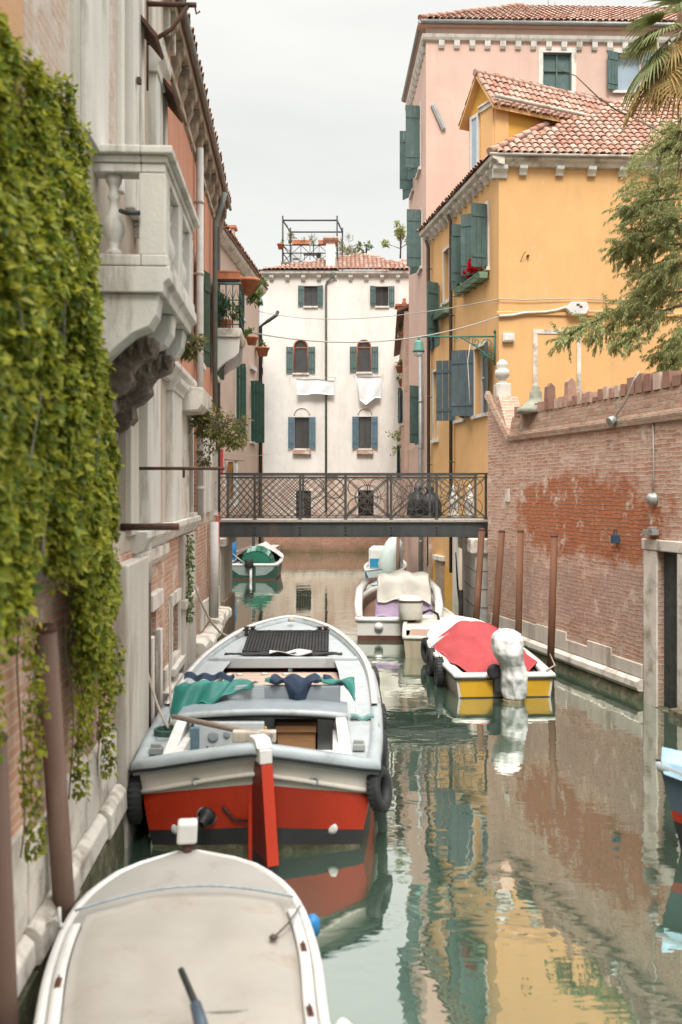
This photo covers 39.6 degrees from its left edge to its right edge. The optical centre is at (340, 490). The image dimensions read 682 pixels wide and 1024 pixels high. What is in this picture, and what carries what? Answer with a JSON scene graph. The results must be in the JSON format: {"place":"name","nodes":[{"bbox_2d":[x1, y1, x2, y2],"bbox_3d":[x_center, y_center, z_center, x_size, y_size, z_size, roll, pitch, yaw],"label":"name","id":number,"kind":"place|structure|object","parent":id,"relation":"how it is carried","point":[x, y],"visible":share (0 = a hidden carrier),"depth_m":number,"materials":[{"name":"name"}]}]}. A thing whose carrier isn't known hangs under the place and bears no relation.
{"place":"outdoors","nodes":[
{"label":"outdoors","id":0,"kind":"place"},
{"bbox_2d":[374,259,406,270],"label":"background house","id":1,"kind":"structure","parent":0,"point":[403,260],"depth_m":60.88,"materials":[{"name":"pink paint"}]},
{"bbox_2d":[380,220,406,258],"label":"roof tree","id":2,"kind":"object","parent":1,"relation":"on","point":[399,231],"visible":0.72,"depth_m":57.88,"materials":[{"name":"green plant"}]},
{"bbox_2d":[114,552,681,1023],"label":"canal water","id":3,"kind":"structure","parent":0,"point":[502,862],"depth_m":8.64,"materials":[{"name":"liquid"}]},
{"bbox_2d":[0,730,18,1023],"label":"mooring pole","id":4,"kind":"object","parent":3,"relation":"in","point":[8,996],"visible":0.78,"depth_m":5.21,"materials":[{"name":"wood"}]},
{"bbox_2d":[0,0,38,1023],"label":"brick house","id":5,"kind":"structure","parent":3,"relation":"in","point":[27,985],"depth_m":5.76,"materials":[{"name":"paint"}]},
{"bbox_2d":[34,623,74,936],"bbox_3d":[-1.901,2.204,6.373,0.147,2.658,0.415,0,0,20],"label":"mooring pole","id":6,"kind":"object","parent":3,"relation":"in","point":[58,825],"visible":0.73,"depth_m":6.29,"materials":[{"name":"wood"}]},
{"bbox_2d":[23,0,199,990],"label":"stone house","id":7,"kind":"structure","parent":3,"relation":"in","point":[147,214],"depth_m":8.38,"materials":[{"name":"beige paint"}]},
{"bbox_2d":[0,7,126,863],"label":"climbing ivy","id":8,"kind":"object","parent":7,"relation":"attached to","point":[61,463],"visible":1,"depth_m":5.67,"materials":[{"name":"green plant"}]},
{"bbox_2d":[120,523,178,529],"bbox_3d":[-1.926,0.365,9.561,0.580,0.070,0.070,0,0,-3],"label":"iron rod","id":9,"kind":"object","parent":7,"relation":"attached to","point":[149,526],"visible":0.96,"depth_m":9.54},
{"bbox_2d":[146,0,199,90],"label":"iron bracket","id":10,"kind":"object","parent":7,"relation":"attached to","point":[185,6],"visible":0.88,"depth_m":10.74,"materials":[{"name":"metal"}]},
{"bbox_2d":[139,467,224,477],"bbox_3d":[-1.753,-0.199,10.241,0.990,0.118,0.036,0,0,-3],"label":"iron rod","id":11,"kind":"object","parent":7,"relation":"attached to","point":[183,469],"visible":0.78,"depth_m":10.23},
{"bbox_2d":[180,333,208,363],"bbox_3d":[-1.636,-1.540,10.221,0.504,0.354,0.444,0,0,0],"label":"wall shrub","id":12,"kind":"object","parent":7,"relation":"attached to","point":[190,348],"visible":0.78,"depth_m":10.18,"materials":[{"name":"green plant"}]},
{"bbox_2d":[33,844,330,1023],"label":"covered boat","id":13,"kind":"object","parent":3,"relation":"on","point":[187,865],"visible":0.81,"depth_m":6.50,"materials":[{"name":"white paint"}]},
{"bbox_2d":[62,894,302,1023],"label":"boat cover","id":14,"kind":"object","parent":13,"relation":"on","point":[128,961],"visible":0.97,"depth_m":5.50,"materials":[{"name":"beige fabric"}]},
{"bbox_2d":[75,884,293,911],"bbox_3d":[-1.044,2.724,6.393,1.440,0.060,0.190,0,0,-9],"label":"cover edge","id":15,"kind":"object","parent":14,"relation":"on","point":[182,886],"visible":1,"depth_m":6.44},
{"bbox_2d":[178,967,207,1023],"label":"tiller handle","id":16,"kind":"object","parent":14,"relation":"attached to","point":[198,1012],"visible":1,"depth_m":4.78,"materials":[{"name":"metal"}]},
{"bbox_2d":[177,818,197,844],"bbox_3d":[-1.173,2.599,7.238,0.158,0.164,0.142,0,0,-8],"label":"foam block","id":17,"kind":"object","parent":13,"relation":"on","point":[187,830],"depth_m":7.17,"materials":[{"name":"white paint"}]},
{"bbox_2d":[220,537,236,632],"bbox_3d":[-3.325,2.990,23.400,1.250,3.740,2.600,0,0,0],"label":"bridge landing","id":18,"kind":"object","parent":3,"relation":"in","point":[227,596],"visible":0.24,"depth_m":23.15,"materials":[{"name":"grey stone"}]},
{"bbox_2d":[220,220,278,555],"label":"peach house","id":19,"kind":"structure","parent":3,"relation":"on","point":[241,389],"depth_m":43.39,"materials":[{"name":"paint"}]},
{"bbox_2d":[235,364,245,437],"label":"window","id":20,"kind":"structure","parent":19,"relation":"in","point":[241,370],"depth_m":41.36,"materials":[{"name":"wood"}]},
{"bbox_2d":[250,378,263,444],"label":"window","id":21,"kind":"structure","parent":19,"relation":"in","point":[256,388],"depth_m":45.13,"materials":[{"name":"wood"}]},
{"bbox_2d":[128,615,384,874],"bbox_3d":[-0.828,2.980,12.314,2.668,1.760,8.207,0,0,0],"label":"work boat","id":22,"kind":"object","parent":3,"relation":"on","point":[262,772],"visible":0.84,"depth_m":8.89,"materials":[{"name":"red paint"}]},
{"bbox_2d":[127,761,144,823],"bbox_3d":[-1.960,2.882,9.081,0.141,0.592,0.497,0,0,-6],"label":"tyre fender","id":23,"kind":"object","parent":22,"relation":"hanging from","point":[136,807],"visible":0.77,"depth_m":8.88,"materials":[{"name":"rubber"}]},
{"bbox_2d":[154,725,173,737],"bbox_3d":[-1.808,2.510,9.891,0.288,0.064,0.284,0,0,0],"label":"rope coil","id":24,"kind":"object","parent":22,"relation":"on","point":[163,731],"visible":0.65,"depth_m":9.80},
{"bbox_2d":[184,671,234,681],"bbox_3d":[-1.463,2.056,10.504,0.562,0.099,0.221,0,0,0],"label":"cloth roll","id":25,"kind":"object","parent":22,"relation":"on","point":[205,675],"visible":1,"depth_m":10.46,"materials":[{"name":"blue fabric"}]},
{"bbox_2d":[168,679,257,723],"bbox_3d":[-1.384,2.284,10.281,0.956,0.445,0.303,0,0,-2],"label":"tarpaulin","id":26,"kind":"object","parent":22,"relation":"on","point":[198,692],"visible":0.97,"depth_m":10.26,"materials":[{"name":"fabric"}]},
{"bbox_2d":[224,651,341,655],"bbox_3d":[-0.842,2.390,13.897,1.726,0.050,0.190,0,0,0],"label":"pole","id":27,"kind":"object","parent":22,"relation":"on","point":[266,653],"visible":0.92,"depth_m":13.85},
{"bbox_2d":[242,630,328,652],"bbox_3d":[-0.828,2.328,14.649,1.290,0.175,1.310,0,0,0],"label":"rubber mat","id":28,"kind":"object","parent":22,"relation":"on","point":[281,640],"visible":0.92,"depth_m":14.63,"materials":[{"name":"rubber"}]},
{"bbox_2d":[270,673,320,700],"bbox_3d":[-0.485,2.212,10.367,0.577,0.397,0.284,0,0,0],"label":"jacket","id":29,"kind":"object","parent":22,"relation":"hanging from","point":[297,686],"visible":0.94,"depth_m":10.29,"materials":[{"name":"blue fabric"}]},
{"bbox_2d":[265,677,354,700],"bbox_3d":[-0.340,2.177,10.413,0.995,0.234,0.210,0,0,0],"label":"tarpaulin","id":30,"kind":"object","parent":22,"relation":"on","point":[349,682],"visible":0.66,"depth_m":10.38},
{"bbox_2d":[366,764,392,812],"bbox_3d":[0.362,2.798,9.047,0.125,0.528,0.443,-11,-4,22],"label":"tyre fender","id":31,"kind":"object","parent":22,"relation":"hanging from","point":[379,791],"visible":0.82,"depth_m":8.91,"materials":[{"name":"rubber"}]},
{"bbox_2d":[232,549,283,578],"bbox_3d":[-3.337,2.995,38.846,2.055,1.130,5.949,0,0,0],"label":"green boat","id":32,"kind":"object","parent":3,"relation":"on","point":[261,570],"visible":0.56,"depth_m":35.90,"materials":[{"name":"wood"}]},
{"bbox_2d":[240,545,274,562],"bbox_3d":[-3.242,2.464,36.899,1.236,0.672,1.512,0,0,0],"label":"boat canopy","id":33,"kind":"object","parent":32,"relation":"on","point":[258,557],"visible":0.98,"depth_m":36.17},
{"bbox_2d":[258,236,408,551],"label":"white house","id":34,"kind":"structure","parent":3,"relation":"on","point":[343,428],"depth_m":51.70,"materials":[{"name":"paint"}]},
{"bbox_2d":[286,340,314,374],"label":"window","id":35,"kind":"structure","parent":34,"relation":"in","point":[299,354],"depth_m":51.70,"materials":[{"name":"wood"}]},
{"bbox_2d":[288,407,315,449],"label":"window","id":36,"kind":"structure","parent":34,"relation":"in","point":[305,427],"depth_m":51.67,"materials":[{"name":"wood"}]},
{"bbox_2d":[294,489,312,516],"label":"window","id":37,"kind":"structure","parent":34,"relation":"in","point":[311,490],"depth_m":51.75,"materials":[{"name":"stone"}]},
{"bbox_2d":[298,285,322,307],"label":"window","id":38,"kind":"structure","parent":34,"relation":"in","point":[308,297],"depth_m":51.63,"materials":[{"name":"wood"}]},
{"bbox_2d":[281,216,342,270],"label":"roof terrace","id":39,"kind":"structure","parent":34,"relation":"on","point":[290,245],"depth_m":53.18,"materials":[{"name":"metal"}]},
{"bbox_2d":[350,340,377,373],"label":"window","id":40,"kind":"structure","parent":34,"relation":"in","point":[363,357],"depth_m":51.70,"materials":[{"name":"wood"}]},
{"bbox_2d":[352,408,377,449],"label":"window","id":41,"kind":"structure","parent":34,"relation":"in","point":[362,427],"depth_m":51.64,"materials":[{"name":"wood"}]},
{"bbox_2d":[356,488,375,516],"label":"window","id":42,"kind":"structure","parent":34,"relation":"in","point":[359,510],"depth_m":51.87,"materials":[{"name":"stone"}]},
{"bbox_2d":[370,286,393,307],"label":"window","id":43,"kind":"structure","parent":34,"relation":"in","point":[378,295],"depth_m":51.87,"materials":[{"name":"wood"}]},
{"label":"drying line","id":44,"kind":"object","parent":34,"relation":"attached to","visible":0},
{"bbox_2d":[297,379,333,394],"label":"white sheet","id":45,"kind":"object","parent":44,"relation":"hanging from","point":[312,386],"visible":1,"depth_m":51.34,"materials":[{"name":"fabric"}]},
{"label":"drying line","id":46,"kind":"object","parent":34,"relation":"attached to","visible":0},
{"bbox_2d":[357,377,380,404],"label":"white sheet","id":47,"kind":"object","parent":46,"relation":"hanging from","point":[369,388],"visible":1,"depth_m":51.34,"materials":[{"name":"fabric"}]},
{"bbox_2d":[364,546,406,587],"bbox_3d":[1.612,2.785,34.871,1.616,1.550,4.707,0,0,0],"label":"blue boat","id":48,"kind":"object","parent":3,"relation":"on","point":[374,557],"visible":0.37,"depth_m":33.23,"materials":[{"name":"white paint"}]},
{"bbox_2d":[366,537,402,584],"bbox_3d":[1.490,2.417,32.698,1.301,1.654,0.720,0,0,0],"label":"boat hood","id":49,"kind":"object","parent":48,"relation":"on","point":[387,562],"visible":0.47,"depth_m":32.43,"materials":[{"name":"plastic"}]},
{"bbox_2d":[354,576,443,639],"bbox_3d":[1.389,2.877,23.922,2.188,1.367,5.422,0,0,0],"label":"cabin boat","id":50,"kind":"object","parent":3,"relation":"on","point":[370,626],"visible":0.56,"depth_m":21.35,"materials":[{"name":"white paint"}]},
{"bbox_2d":[375,569,432,616],"bbox_3d":[1.455,2.418,22.622,1.366,1.044,1.849,0,0,0],"label":"boat hood","id":51,"kind":"object","parent":50,"relation":"on","point":[392,586],"visible":0.81,"depth_m":21.90,"materials":[{"name":"beige fabric"}]},
{"bbox_2d":[398,595,439,635],"bbox_3d":[1.744,2.996,21.029,0.963,1.332,0.632,0,0,0],"label":"outboard motor","id":52,"kind":"object","parent":50,"relation":"attached to","point":[410,608],"visible":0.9,"depth_m":20.75,"materials":[{"name":"brown paint"}]},
{"bbox_2d":[402,603,454,657],"bbox_3d":[1.990,3.140,20.950,1.197,0.840,3.969,0,0,7],"label":"wooden boat","id":53,"kind":"object","parent":3,"relation":"on","point":[418,629],"visible":0.41,"depth_m":19.55,"materials":[{"name":"beige paint"}]},
{"bbox_2d":[457,537,487,622],"bbox_3d":[4.250,2.810,23.075,2.500,4.100,2.750,0,0,0],"label":"bridge landing","id":54,"kind":"object","parent":3,"relation":"in","point":[468,546],"visible":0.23,"depth_m":22.50,"materials":[{"name":"stone"}]},
{"bbox_2d":[220,473,487,536],"bbox_3d":[0.275,0.339,23.400,6.450,1.522,1.900,0,0,0],"label":"iron footbridge","id":55,"kind":"object","parent":54,"relation":"on","point":[401,525],"visible":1,"depth_m":22.51,"materials":[{"name":"metal"}]},
{"bbox_2d":[473,528,484,619],"bbox_3d":[3.061,2.300,21.200,0.332,2.934,0.155,0,0,0],"label":"mooring pole","id":56,"kind":"object","parent":3,"relation":"in","point":[479,572],"visible":0.81,"depth_m":21.14,"materials":[{"name":"orange paint"}]},
{"bbox_2d":[427,620,555,697],"bbox_3d":[2.567,3.140,17.921,1.863,0.840,5.234,0,0,0],"label":"motor boat","id":57,"kind":"object","parent":3,"relation":"on","point":[460,682],"visible":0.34,"depth_m":15.41,"materials":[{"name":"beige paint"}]},
{"bbox_2d":[426,643,434,674],"bbox_3d":[1.651,3.072,17.306,0.141,0.592,0.497,0,0,-3],"label":"tyre fender","id":58,"kind":"object","parent":57,"relation":"hanging from","point":[430,659],"visible":0.88,"depth_m":17.16,"materials":[{"name":"rubber"}]},
{"bbox_2d":[434,651,444,685],"bbox_3d":[1.706,3.090,16.424,0.148,0.624,0.524,0,0,0],"label":"tyre fender","id":59,"kind":"object","parent":57,"relation":"hanging from","point":[439,674],"visible":0.97,"depth_m":16.23,"materials":[{"name":"rubber"}]},
{"bbox_2d":[428,615,485,646],"bbox_3d":[2.522,2.707,19.006,1.705,0.404,2.859,0,0,0],"label":"boat cover","id":60,"kind":"object","parent":57,"relation":"on","point":[441,627],"visible":0.7,"depth_m":18.48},
{"bbox_2d":[433,620,536,671],"bbox_3d":[2.528,2.768,16.722,1.662,0.667,2.307,0,0,0],"label":"boat cover","id":61,"kind":"object","parent":57,"relation":"on","point":[465,645],"visible":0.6,"depth_m":16.67,"materials":[{"name":"fabric"}]},
{"bbox_2d":[487,628,527,703],"bbox_3d":[2.673,2.867,15.172,0.650,1.306,0.686,0,0,0],"label":"outboard motor","id":62,"kind":"object","parent":57,"relation":"attached to","point":[508,674],"visible":0.99,"depth_m":14.97,"materials":[{"name":"white plastic"}]},
{"bbox_2d":[492,530,504,628],"bbox_3d":[3.347,2.273,20.300,0.338,2.873,0.149,0,0,0],"label":"mooring pole","id":63,"kind":"object","parent":3,"relation":"in","point":[498,580],"visible":0.83,"depth_m":20.24,"materials":[{"name":"orange paint"}]},
{"bbox_2d":[515,530,523,634],"bbox_3d":[3.626,2.255,19.300,0.204,2.924,0.141,0,0,0],"label":"mooring pole","id":64,"kind":"object","parent":3,"relation":"in","point":[519,582],"visible":0.82,"depth_m":19.24,"materials":[{"name":"brown wood"}]},
{"bbox_2d":[547,534,557,671],"bbox_3d":[3.923,2.187,17.600,0.212,2.759,0.136,0,0,0],"label":"mooring pole","id":65,"kind":"object","parent":3,"relation":"in","point":[552,596],"visible":0.91,"depth_m":17.55,"materials":[{"name":"orange paint"}]},
{"bbox_2d":[484,370,681,720],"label":"garden wall","id":66,"kind":"structure","parent":3,"relation":"in","point":[572,470],"depth_m":16.55,"materials":[{"name":"brick"}]},
{"bbox_2d":[494,359,510,396],"bbox_3d":[3.615,-2.515,21.250,0.340,0.850,0.340,0,0,0],"label":"stone finial","id":67,"kind":"object","parent":66,"relation":"on","point":[502,386],"visible":0.97,"depth_m":21.11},
{"bbox_2d":[516,383,543,414],"bbox_3d":[4.014,-1.903,19.550,0.800,0.620,0.800,0,0,0],"label":"stone bust","id":68,"kind":"object","parent":66,"relation":"on","point":[530,406],"visible":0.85,"depth_m":19.42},
{"bbox_2d":[646,423,657,504],"bbox_3d":[4.834,-0.474,14.794,0.140,1.400,0.200,0,0,-13],"label":"wall lamp","id":69,"kind":"object","parent":66,"relation":"attached to","point":[652,498],"visible":1,"depth_m":14.78,"materials":[{"name":"metal"}]},
{"bbox_2d":[664,552,677,708],"bbox_3d":[5.102,2.155,14.486,0.040,2.410,0.521,0,0,-13],"label":"door","id":70,"kind":"structure","parent":66,"relation":"in","point":[670,559],"depth_m":14.57,"materials":[{"name":"wood"}]},
{"bbox_2d":[655,759,681,850],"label":"moored boat","id":71,"kind":"object","parent":3,"relation":"on","point":[673,787],"visible":0.78,"depth_m":8.81,"materials":[{"name":"black paint"}]},
{"bbox_2d":[661,747,681,780],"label":"boat cover","id":72,"kind":"object","parent":71,"relation":"on","point":[671,758],"visible":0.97,"depth_m":8.79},
{"bbox_2d":[186,0,668,358],"label":"sky","id":73,"kind":"structure","parent":0,"point":[308,111],"materials":[{"name":"white"}]},
{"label":"landing path","id":74,"kind":"structure","parent":0,"visible":0},
{"bbox_2d":[421,486,441,516],"bbox_3d":[2.341,0.330,25.096,0.628,0.898,0.620,0,0,0],"label":"rubbish bag","id":75,"kind":"object","parent":74,"relation":"on","point":[433,500],"visible":0.35,"depth_m":24.87,"materials":[{"name":"black plastic"}]},
{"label":"garden ground","id":76,"kind":"structure","parent":0,"visible":0},
{"bbox_2d":[416,69,681,605],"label":"yellow house","id":77,"kind":"structure","parent":76,"relation":"on","point":[540,184],"depth_m":24.93,"materials":[{"name":"paint"}]},
{"bbox_2d":[244,313,538,342],"bbox_3d":[1.250,-4.041,22.952,8.641,1.157,0.467,0,0,-24],"label":"overhead cable","id":78,"kind":"object","parent":77,"relation":"attached to","point":[371,341],"visible":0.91,"depth_m":22.63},
{"bbox_2d":[430,369,438,442],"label":"window","id":79,"kind":"structure","parent":77,"relation":"in","point":[433,440],"depth_m":30.85,"materials":[{"name":"stone"}]},
{"bbox_2d":[258,298,611,318],"bbox_3d":[0.462,-6.904,34.874,3.899,3.995,25.617,0,0,-29],"label":"overhead cable","id":80,"kind":"object","parent":77,"relation":"attached to","point":[459,306],"visible":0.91,"depth_m":25.96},
{"bbox_2d":[436,360,466,423],"bbox_3d":[3.346,-2.990,27.654,0.988,1.980,1.571,0,0,0],"label":"window","id":81,"kind":"structure","parent":77,"relation":"in","point":[442,371],"depth_m":28.34,"materials":[{"name":"wood"}]},
{"bbox_2d":[413,329,495,364],"bbox_3d":[2.959,-3.740,24.745,2.180,0.940,0.315,0,0,0],"label":"bracket lamp","id":82,"kind":"object","parent":77,"relation":"attached to","point":[418,350],"visible":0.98,"depth_m":24.72,"materials":[{"name":"green metal"}]},
{"bbox_2d":[451,224,466,289],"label":"window","id":83,"kind":"structure","parent":77,"relation":"in","point":[456,277],"depth_m":27.01,"materials":[{"name":"wood"}]},
{"bbox_2d":[449,258,488,296],"bbox_3d":[3.555,-6.025,26.370,0.486,0.787,2.448,0,0,-9],"label":"window box","id":84,"kind":"object","parent":77,"relation":"attached to","point":[472,282],"visible":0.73,"depth_m":26.01,"materials":[{"name":"paint"}]},
{"bbox_2d":[452,340,487,418],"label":"window","id":85,"kind":"structure","parent":77,"relation":"in","point":[461,406],"depth_m":26.53,"materials":[{"name":"wood"}]},
{"bbox_2d":[461,200,489,275],"bbox_3d":[3.752,-6.810,25.738,0.863,1.880,1.145,0,0,0],"label":"window","id":86,"kind":"structure","parent":77,"relation":"in","point":[475,224],"depth_m":25.30,"materials":[{"name":"wood"}]},
{"bbox_2d":[533,329,580,392],"bbox_3d":[5.598,-2.606,24.569,1.257,3.133,0.054,0,0,-3],"label":"blind window frame","id":87,"kind":"structure","parent":77,"relation":"in","point":[535,331],"depth_m":24.52,"materials":[{"name":"stone"}]},
{"bbox_2d":[538,334,576,400],"bbox_3d":[5.598,-2.550,24.580,1.033,3.021,0.032,0,0,-3],"label":"blind window","id":88,"kind":"structure","parent":77,"relation":"in","point":[556,369],"depth_m":24.56,"materials":[{"name":"yellow paint"}]},
{"bbox_2d":[565,302,588,314],"bbox_3d":[6.102,-4.701,24.494,0.580,0.320,0.215,0,0,-3],"label":"junction box","id":89,"kind":"object","parent":77,"relation":"attached to","point":[580,308],"visible":0.94,"depth_m":24.40,"materials":[{"name":"white paint"}]},
{"bbox_2d":[544,110,681,372],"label":"feathery tree","id":90,"kind":"object","parent":76,"relation":"on","point":[663,226],"visible":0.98,"depth_m":19.00,"materials":[{"name":"green plant"}]},
{"bbox_2d":[553,69,669,137],"bbox_3d":[7.324,-8.867,22.468,1.899,3.707,4.689,0,0,-28],"label":"bare branch","id":91,"kind":"object","parent":90,"relation":"attached to","point":[646,124],"visible":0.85,"depth_m":24.12,"materials":[{"name":"plant"}]},
{"bbox_2d":[618,0,681,183],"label":"palm tree","id":92,"kind":"object","parent":76,"relation":"on","point":[662,67],"visible":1,"depth_m":16.74,"materials":[{"name":"plant"}]},
{"bbox_3d":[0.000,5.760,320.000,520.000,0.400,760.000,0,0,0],"label":"ground","id":93,"kind":"structure","parent":0,"visible":0},
{"bbox_2d":[162,0,245,703],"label":"red house","id":94,"kind":"structure","parent":93,"relation":"on","point":[189,390],"depth_m":15.45,"materials":[{"name":"paint"}]},
{"bbox_2d":[168,602,171,724],"bbox_3d":[-2.021,1.961,11.199,0.026,1.020,2.463,0,0,-11],"label":"mooring rope","id":95,"kind":"object","parent":94,"relation":"attached to","point":[170,692],"visible":0.94,"depth_m":11.42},
{"bbox_2d":[169,588,185,676],"bbox_3d":[-2.424,1.960,13.346,0.345,1.080,1.201,0,0,-3],"label":"window","id":96,"kind":"structure","parent":94,"relation":"in","point":[175,597],"depth_m":13.17,"materials":[{"name":"stone"}]},
{"bbox_2d":[185,535,195,623],"bbox_3d":[-2.248,1.316,14.136,0.182,1.348,0.428,0,0,0],"label":"wall shrub","id":97,"kind":"object","parent":94,"relation":"attached to","point":[189,575],"visible":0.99,"depth_m":14.09,"materials":[{"name":"green plant"}]},
{"bbox_2d":[189,418,197,516],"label":"window","id":98,"kind":"structure","parent":94,"relation":"in","point":[192,514],"depth_m":15.45,"materials":[{"name":"stone"}]},
{"bbox_2d":[195,252,210,370],"bbox_3d":[-2.552,-3.100,16.552,0.424,1.900,1.380,0,0,0],"label":"window","id":99,"kind":"structure","parent":94,"relation":"in","point":[207,290],"depth_m":17.05,"materials":[{"name":"wood"}]},
{"bbox_2d":[214,449,217,515],"bbox_3d":[-2.647,-0.160,19.860,0.027,1.429,0.525,0,0,7],"label":"hung cloth","id":100,"kind":"object","parent":94,"relation":"hanging from","point":[215,484],"visible":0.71,"depth_m":19.93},
{"bbox_2d":[211,276,224,382],"bbox_3d":[-2.697,-3.325,19.701,0.438,2.050,1.578,0,0,0],"label":"window","id":101,"kind":"structure","parent":94,"relation":"in","point":[221,371],"depth_m":19.19,"materials":[{"name":"wood"}]},
{"bbox_2d":[189,399,253,466],"bbox_3d":[-1.947,-0.978,14.767,1.116,1.312,0.942,0,0,36],"label":"wall shrub","id":102,"kind":"object","parent":94,"relation":"attached to","point":[207,426],"visible":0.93,"depth_m":14.70,"materials":[{"name":"green plant"}]},
{"bbox_2d":[218,270,240,280],"bbox_3d":[-2.310,-4.424,19.526,0.490,0.168,0.220,0,0,-3],"label":"planter box","id":103,"kind":"object","parent":94,"relation":"on","point":[224,275],"visible":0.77,"depth_m":19.43,"materials":[{"name":"ceramic"}]},
{"bbox_2d":[218,293,242,327],"bbox_3d":[-2.373,-3.745,19.837,0.654,0.791,0.470,0,0,-26],"label":"flower pot","id":104,"kind":"object","parent":94,"relation":"on","point":[222,321],"visible":0.72,"depth_m":19.77,"materials":[{"name":"ceramic"}]},
{"bbox_2d":[240,276,267,307],"bbox_3d":[-1.910,-4.361,20.854,0.710,0.676,0.636,0,0,0],"label":"flower pot","id":105,"kind":"object","parent":94,"relation":"on","point":[250,286],"visible":0.98,"depth_m":20.69,"materials":[{"name":"ceramic"}]},
{"bbox_2d":[394,298,408,570],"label":"narrow house","id":106,"kind":"structure","parent":93,"relation":"on","point":[401,348],"depth_m":39.30,"materials":[{"name":"paint"}]},
{"bbox_2d":[400,3,681,572],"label":"pink house","id":107,"kind":"structure","parent":93,"relation":"on","point":[539,44],"depth_m":32.14,"materials":[{"name":"paint"}]},
{"bbox_2d":[400,131,413,199],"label":"window","id":108,"kind":"structure","parent":107,"relation":"in","point":[405,184],"depth_m":35.95,"materials":[{"name":"wood"}]},
{"bbox_2d":[406,102,420,179],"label":"window","id":109,"kind":"structure","parent":107,"relation":"in","point":[412,111],"depth_m":33.55,"materials":[{"name":"wood"}]},
{"bbox_2d":[409,385,418,446],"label":"window","id":110,"kind":"structure","parent":107,"relation":"in","point":[413,390],"depth_m":32.81,"materials":[{"name":"wood"}]},
{"bbox_2d":[407,206,422,274],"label":"window","id":111,"kind":"structure","parent":107,"relation":"in","point":[414,216],"depth_m":33.15,"materials":[{"name":"wood"}]},
{"bbox_2d":[538,47,575,91],"bbox_3d":[7.326,-14.165,32.156,1.371,1.667,0.235,0,0,-2],"label":"window","id":112,"kind":"structure","parent":107,"relation":"in","point":[548,64],"depth_m":32.24,"materials":[{"name":"stone"}]},
{"bbox_2d":[608,48,655,93],"bbox_3d":[9.825,-14.237,32.220,1.657,1.523,0.502,0,0,0],"label":"window","id":113,"kind":"structure","parent":107,"relation":"in","point":[620,79],"depth_m":32.37,"materials":[{"name":"wood"}]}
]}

